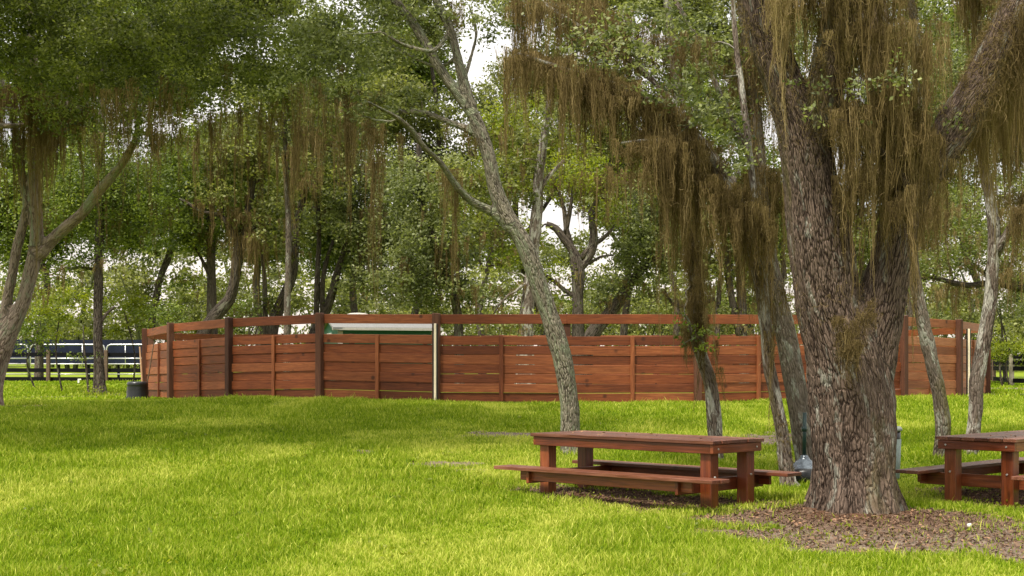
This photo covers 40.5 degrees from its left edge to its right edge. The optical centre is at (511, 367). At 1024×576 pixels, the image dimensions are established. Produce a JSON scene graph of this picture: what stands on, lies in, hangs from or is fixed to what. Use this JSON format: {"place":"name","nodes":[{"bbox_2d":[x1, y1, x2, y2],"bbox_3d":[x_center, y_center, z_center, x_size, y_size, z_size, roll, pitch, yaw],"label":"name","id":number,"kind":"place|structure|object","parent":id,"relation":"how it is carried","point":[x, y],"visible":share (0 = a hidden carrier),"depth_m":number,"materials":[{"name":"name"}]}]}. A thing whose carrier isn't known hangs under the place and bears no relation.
{"place":"outdoors","nodes":[
{"label":"outdoors","id":0,"kind":"place"},
{"bbox_2d":[0,378,1023,575],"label":"grass","id":1,"kind":"structure","parent":0,"point":[703,553],"depth_m":15.61,"materials":[{"name":"green plant"}]},
{"bbox_2d":[0,365,1023,575],"bbox_3d":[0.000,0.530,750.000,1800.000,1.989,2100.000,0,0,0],"label":"ground","id":2,"kind":"structure","parent":0,"point":[1018,374],"depth_m":14.35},
{"bbox_2d":[6,344,27,376],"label":"corral panel","id":3,"kind":"object","parent":2,"relation":"on","point":[18,364],"visible":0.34,"depth_m":71.98,"materials":[{"name":"white metal"}]},
{"bbox_2d":[14,305,63,386],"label":"sapling","id":4,"kind":"object","parent":2,"relation":"on","point":[29,328],"visible":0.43,"depth_m":49.98,"materials":[{"name":"green plant"}]},
{"bbox_2d":[22,283,106,390],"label":"sapling","id":5,"kind":"object","parent":2,"relation":"on","point":[60,317],"visible":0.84,"depth_m":46.98,"materials":[{"name":"green plant"}]},
{"bbox_2d":[30,344,104,374],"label":"corral panel","id":6,"kind":"object","parent":2,"relation":"on","point":[82,363],"visible":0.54,"depth_m":71.98,"materials":[{"name":"white metal"}]},
{"bbox_2d":[5,350,141,381],"bbox_3d":[-18.808,-0.041,59.928,12.852,1.507,0.175,0,0,0],"label":"board fence","id":7,"kind":"object","parent":2,"relation":"on","point":[48,369],"visible":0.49,"depth_m":59.98,"materials":[{"name":"black paint"}]},
{"bbox_2d":[9,340,141,376],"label":"windscreen","id":8,"kind":"object","parent":2,"relation":"on","point":[89,348],"visible":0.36,"depth_m":76.00,"materials":[{"name":"fabric"}]},
{"bbox_2d":[66,325,89,391],"bbox_3d":[-13.522,-0.171,43.147,0.784,2.317,0.603,0,0,0],"label":"thin stem","id":9,"kind":"object","parent":2,"relation":"on","point":[86,371],"visible":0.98,"depth_m":43.18,"materials":[{"name":"brown plant"}]},
{"bbox_2d":[0,0,158,376],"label":"background tree","id":10,"kind":"object","parent":2,"relation":"on","point":[6,241],"visible":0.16,"depth_m":61.44,"materials":[{"name":"green plant"}]},
{"bbox_2d":[75,325,105,391],"bbox_3d":[-13.257,-0.171,43.275,0.748,2.317,0.890,0,0,45],"label":"thin stem","id":11,"kind":"object","parent":2,"relation":"on","point":[94,368],"visible":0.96,"depth_m":43.18,"materials":[{"name":"brown plant"}]},
{"bbox_2d":[77,382,108,395],"bbox_3d":[-13.009,0.741,43.102,0.971,0.619,1.659,0,0,-25],"label":"shrub","id":12,"kind":"object","parent":2,"relation":"on","point":[95,390],"visible":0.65,"depth_m":42.83,"materials":[{"name":"green plant"}]},
{"bbox_2d":[0,58,203,393],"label":"oak tree","id":13,"kind":"object","parent":2,"relation":"on","point":[109,196],"visible":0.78,"depth_m":43.77,"materials":[{"name":"green plant"}]},
{"bbox_2d":[84,284,160,380],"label":"sapling","id":14,"kind":"object","parent":2,"relation":"on","point":[124,305],"visible":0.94,"depth_m":45.43,"materials":[{"name":"green plant"}]},
{"bbox_2d":[106,344,141,374],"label":"corral panel","id":15,"kind":"object","parent":2,"relation":"on","point":[125,363],"visible":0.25,"depth_m":71.98,"materials":[{"name":"white metal"}]},
{"bbox_2d":[125,381,148,398],"bbox_3d":[-9.504,0.584,35.200,0.616,0.490,0.616,0,0,0],"label":"tub","id":16,"kind":"object","parent":2,"relation":"on","point":[137,389],"visible":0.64,"depth_m":34.98,"materials":[{"name":"black plastic"}]},
{"bbox_2d":[139,347,142,380],"bbox_3d":[-9.672,0.131,36.200,0.126,1.379,0.057,0,0,0],"label":"wooden stake","id":17,"kind":"object","parent":2,"relation":"on","point":[141,364],"visible":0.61,"depth_m":36.18,"materials":[{"name":"brown wood"}]},
{"bbox_2d":[147,341,154,381],"bbox_3d":[-9.424,0.064,36.000,0.291,1.515,0.037,0,0,0],"label":"wooden stake","id":18,"kind":"object","parent":2,"relation":"on","point":[150,362],"visible":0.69,"depth_m":35.99,"materials":[{"name":"wood"}]},
{"bbox_2d":[75,0,233,344],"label":"background tree","id":19,"kind":"object","parent":2,"relation":"on","point":[165,265],"visible":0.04,"depth_m":65.20,"materials":[{"name":"green plant"}]},
{"bbox_2d":[137,293,192,342],"bbox_3d":[-13.151,-0.969,52.060,2.410,3.665,2.743,0,0,0],"label":"bush","id":20,"kind":"object","parent":2,"relation":"on","point":[162,318],"visible":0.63,"depth_m":51.86,"materials":[{"name":"green plant"}]},
{"bbox_2d":[132,122,276,346],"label":"oak tree","id":21,"kind":"object","parent":2,"relation":"on","point":[193,237],"visible":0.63,"depth_m":46.61,"materials":[{"name":"green plant"}]},
{"bbox_2d":[0,0,423,405],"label":"live oak","id":22,"kind":"object","parent":2,"relation":"on","point":[43,116],"visible":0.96,"depth_m":24.74,"materials":[{"name":"green plant"}]},
{"bbox_2d":[164,103,329,373],"bbox_3d":[-8.445,-3.815,44.902,4.858,9.542,4.044,0,0,30],"label":"oak tree","id":23,"kind":"object","parent":2,"relation":"on","point":[242,239],"visible":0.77,"depth_m":44.61,"materials":[{"name":"green plant"}]},
{"bbox_2d":[230,297,270,345],"bbox_3d":[-9.942,-1.023,53.165,2.357,3.707,2.268,0,0,-13],"label":"bush","id":24,"kind":"object","parent":2,"relation":"on","point":[252,310],"visible":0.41,"depth_m":52.98,"materials":[{"name":"green plant"}]},
{"bbox_2d":[146,0,356,344],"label":"background tree","id":25,"kind":"object","parent":2,"relation":"on","point":[273,15],"visible":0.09,"depth_m":58.60,"materials":[{"name":"green plant"}]},
{"bbox_2d":[209,61,367,380],"bbox_3d":[-6.613,-4.339,42.034,5.081,10.333,4.023,0,0,0],"label":"oak tree","id":26,"kind":"object","parent":2,"relation":"on","point":[285,154],"visible":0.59,"depth_m":41.77,"materials":[{"name":"green plant"}]},
{"bbox_2d":[224,108,374,344],"bbox_3d":[-7.671,-4.327,49.110,5.708,10.345,4.240,0,0,0],"label":"oak tree","id":27,"kind":"object","parent":2,"relation":"on","point":[277,306],"visible":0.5,"depth_m":48.86,"materials":[{"name":"green plant"}]},
{"bbox_2d":[266,98,451,343],"bbox_3d":[-5.525,-4.576,49.852,7.317,10.764,4.686,0,0,0],"label":"oak tree","id":28,"kind":"object","parent":2,"relation":"on","point":[357,231],"visible":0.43,"depth_m":49.60,"materials":[{"name":"green plant"}]},
{"bbox_2d":[272,1,475,312],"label":"background tree","id":29,"kind":"object","parent":2,"relation":"on","point":[425,75],"visible":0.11,"depth_m":67.84,"materials":[{"name":"green plant"}]},
{"bbox_2d":[324,313,442,363],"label":"garden shed","id":30,"kind":"structure","parent":2,"relation":"on","point":[379,329],"depth_m":56.57,"materials":[{"name":"white"}]},
{"bbox_2d":[243,0,579,454],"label":"leaning oak","id":31,"kind":"object","parent":2,"relation":"on","point":[499,210],"visible":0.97,"depth_m":19.79,"materials":[{"name":"green plant"}]},
{"bbox_2d":[315,0,542,313],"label":"background tree","id":32,"kind":"object","parent":2,"relation":"on","point":[426,125],"visible":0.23,"depth_m":58.86,"materials":[{"name":"green plant"}]},
{"bbox_2d":[353,133,509,383],"bbox_3d":[-2.592,-3.489,46.125,5.522,8.596,4.285,0,0,0],"label":"oak tree","id":33,"kind":"object","parent":2,"relation":"on","point":[415,286],"visible":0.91,"depth_m":45.54,"materials":[{"name":"green plant"}]},
{"bbox_2d":[0,163,1023,368],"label":"distant woodland","id":34,"kind":"object","parent":2,"relation":"on","point":[137,279],"visible":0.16,"depth_m":101.72,"materials":[{"name":"green plant"}]},
{"bbox_2d":[1,398,1022,575],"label":"lawn weeds","id":35,"kind":"object","parent":2,"relation":"on","point":[612,496],"visible":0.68,"depth_m":12.43,"materials":[{"name":"green plant"}]},
{"bbox_2d":[426,94,600,383],"bbox_3d":[-0.032,-3.966,42.055,5.253,9.537,3.304,0,0,12],"label":"oak tree","id":36,"kind":"object","parent":2,"relation":"on","point":[538,180],"visible":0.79,"depth_m":41.85,"materials":[{"name":"green plant"}]},
{"bbox_2d":[434,92,604,345],"bbox_3d":[0.113,-4.994,53.944,6.851,11.515,3.725,0,0,0],"label":"oak tree","id":37,"kind":"object","parent":2,"relation":"on","point":[491,254],"visible":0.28,"depth_m":53.71,"materials":[{"name":"green plant"}]},
{"bbox_2d":[453,0,592,345],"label":"background tree","id":38,"kind":"object","parent":2,"relation":"on","point":[493,76],"visible":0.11,"depth_m":71.30,"materials":[{"name":"green plant"}]},
{"bbox_2d":[514,308,566,345],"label":"sapling","id":39,"kind":"object","parent":2,"relation":"on","point":[536,327],"visible":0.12,"depth_m":60.12,"materials":[{"name":"green plant"}]},
{"bbox_2d":[142,313,990,401],"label":"round pen fence","id":40,"kind":"object","parent":2,"relation":"on","point":[326,365],"visible":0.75,"depth_m":29.79,"materials":[{"name":"brown wood"}]},
{"bbox_2d":[512,148,649,374],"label":"oak tree","id":41,"kind":"object","parent":2,"relation":"on","point":[579,263],"visible":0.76,"depth_m":45.85,"materials":[{"name":"green plant"}]},
{"bbox_2d":[533,57,716,345],"bbox_3d":[4.657,-6.056,57.117,8.451,13.680,4.744,0,0,0],"label":"oak tree","id":42,"kind":"object","parent":2,"relation":"on","point":[623,167],"visible":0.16,"depth_m":56.68,"materials":[{"name":"green plant"}]},
{"bbox_2d":[534,0,730,345],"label":"background tree","id":43,"kind":"object","parent":2,"relation":"on","point":[624,327],"visible":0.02,"depth_m":63.68,"materials":[{"name":"green plant"}]},
{"bbox_2d":[564,171,714,374],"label":"oak tree","id":44,"kind":"object","parent":2,"relation":"on","point":[636,243],"visible":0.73,"depth_m":47.70,"materials":[{"name":"green plant"}]},
{"bbox_2d":[492,0,800,486],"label":"pale slim oak","id":45,"kind":"object","parent":2,"relation":"on","point":[675,146],"visible":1,"depth_m":16.49,"materials":[{"name":"green plant"}]},
{"bbox_2d":[494,430,801,508],"bbox_3d":[1.467,1.156,15.510,3.089,0.809,1.642,0,0,44],"label":"picnic table","id":46,"kind":"object","parent":2,"relation":"on","point":[708,479],"visible":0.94,"depth_m":15.01,"materials":[{"name":"brown wood"}]},
{"bbox_2d":[632,305,680,345],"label":"sapling","id":47,"kind":"object","parent":2,"relation":"on","point":[645,330],"visible":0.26,"depth_m":59.93,"materials":[{"name":"green plant"}]},
{"bbox_2d":[361,431,1023,562],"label":"fallen leaves","id":48,"kind":"object","parent":2,"relation":"on","point":[908,545],"visible":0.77,"depth_m":13.23,"materials":[{"name":"brown plant"}]},
{"bbox_2d":[663,0,728,459],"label":"slim oak","id":49,"kind":"object","parent":2,"relation":"on","point":[694,334],"visible":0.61,"depth_m":19.15,"materials":[{"name":"white plant"}]},
{"bbox_2d":[632,160,788,382],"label":"oak tree","id":50,"kind":"object","parent":2,"relation":"on","point":[729,273],"visible":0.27,"depth_m":46.88,"materials":[{"name":"green plant"}]},
{"bbox_2d":[664,67,791,345],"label":"oak tree","id":51,"kind":"object","parent":2,"relation":"on","point":[783,272],"visible":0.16,"depth_m":55.64,"materials":[{"name":"green plant"}]},
{"bbox_2d":[641,0,819,345],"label":"background tree","id":52,"kind":"object","parent":2,"relation":"on","point":[710,24],"visible":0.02,"depth_m":69.65,"materials":[{"name":"green plant"}]},
{"bbox_2d":[660,0,820,460],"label":"oak tree","id":53,"kind":"object","parent":2,"relation":"on","point":[769,183],"visible":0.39,"depth_m":18.11,"materials":[{"name":"grey plant"}]},
{"bbox_2d":[793,413,811,483],"bbox_3d":[3.583,0.972,17.000,0.530,0.850,0.530,0,0,0],"label":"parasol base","id":54,"kind":"object","parent":2,"relation":"on","point":[803,464],"visible":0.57,"depth_m":16.91,"materials":[{"name":"metal"}]},
{"bbox_2d":[783,0,975,283],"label":"background tree","id":55,"kind":"object","parent":2,"relation":"on","point":[867,252],"visible":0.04,"depth_m":61.87,"materials":[{"name":"green plant"}]},
{"bbox_2d":[737,0,1023,514],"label":"live oak","id":56,"kind":"object","parent":2,"relation":"on","point":[850,327],"visible":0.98,"depth_m":13.91,"materials":[{"name":"brown plant"}]},
{"bbox_2d":[896,426,901,479],"bbox_3d":[4.717,1.047,17.200,0.240,0.665,0.240,0,0,0],"label":"litter bin","id":57,"kind":"object","parent":2,"relation":"on","point":[898,448],"visible":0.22,"depth_m":17.12,"materials":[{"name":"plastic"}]},
{"bbox_2d":[904,307,955,329],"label":"sapling","id":58,"kind":"object","parent":2,"relation":"on","point":[935,313],"visible":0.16,"depth_m":54.65,"materials":[{"name":"green plant"}]},
{"bbox_2d":[889,0,989,457],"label":"oak tree","id":59,"kind":"object","parent":2,"relation":"on","point":[942,416],"visible":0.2,"depth_m":19.32,"materials":[{"name":"grey plant"}]},
{"bbox_2d":[896,430,1023,506],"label":"picnic table","id":60,"kind":"object","parent":2,"relation":"on","point":[953,474],"visible":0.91,"depth_m":15.23,"materials":[{"name":"brown wood"}]},
{"bbox_2d":[900,23,1023,362],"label":"oak tree","id":61,"kind":"object","parent":2,"relation":"on","point":[909,308],"visible":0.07,"depth_m":51.75,"materials":[{"name":"green plant"}]},
{"bbox_2d":[905,0,1022,375],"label":"background tree","id":62,"kind":"object","parent":2,"relation":"on","point":[951,24],"visible":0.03,"depth_m":69.53,"materials":[{"name":"green plant"}]},
{"bbox_2d":[918,165,1023,329],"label":"oak tree","id":63,"kind":"object","parent":2,"relation":"on","point":[1008,284],"visible":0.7,"depth_m":33.78,"materials":[{"name":"green plant"}]},
{"bbox_2d":[959,1,1023,454],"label":"oak tree","id":64,"kind":"object","parent":2,"relation":"on","point":[979,364],"visible":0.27,"depth_m":19.72,"materials":[{"name":"white plant"}]},
{"bbox_2d":[965,275,1023,377],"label":"sapling","id":65,"kind":"object","parent":2,"relation":"on","point":[1001,317],"visible":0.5,"depth_m":55.97,"materials":[{"name":"green plant"}]},
{"bbox_2d":[974,335,1023,385],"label":"shrub","id":66,"kind":"object","parent":2,"relation":"on","point":[1002,352],"visible":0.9,"depth_m":49.98,"materials":[{"name":"green plant"}]},
{"bbox_2d":[991,354,1023,384],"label":"board fence","id":67,"kind":"object","parent":2,"relation":"on","point":[1011,368],"visible":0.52,"depth_m":50.84,"materials":[{"name":"black paint"}]},
{"bbox_2d":[0,0,1023,362],"label":"sky","id":68,"kind":"structure","parent":0,"point":[479,59],"materials":[{"name":"white"}]}
]}

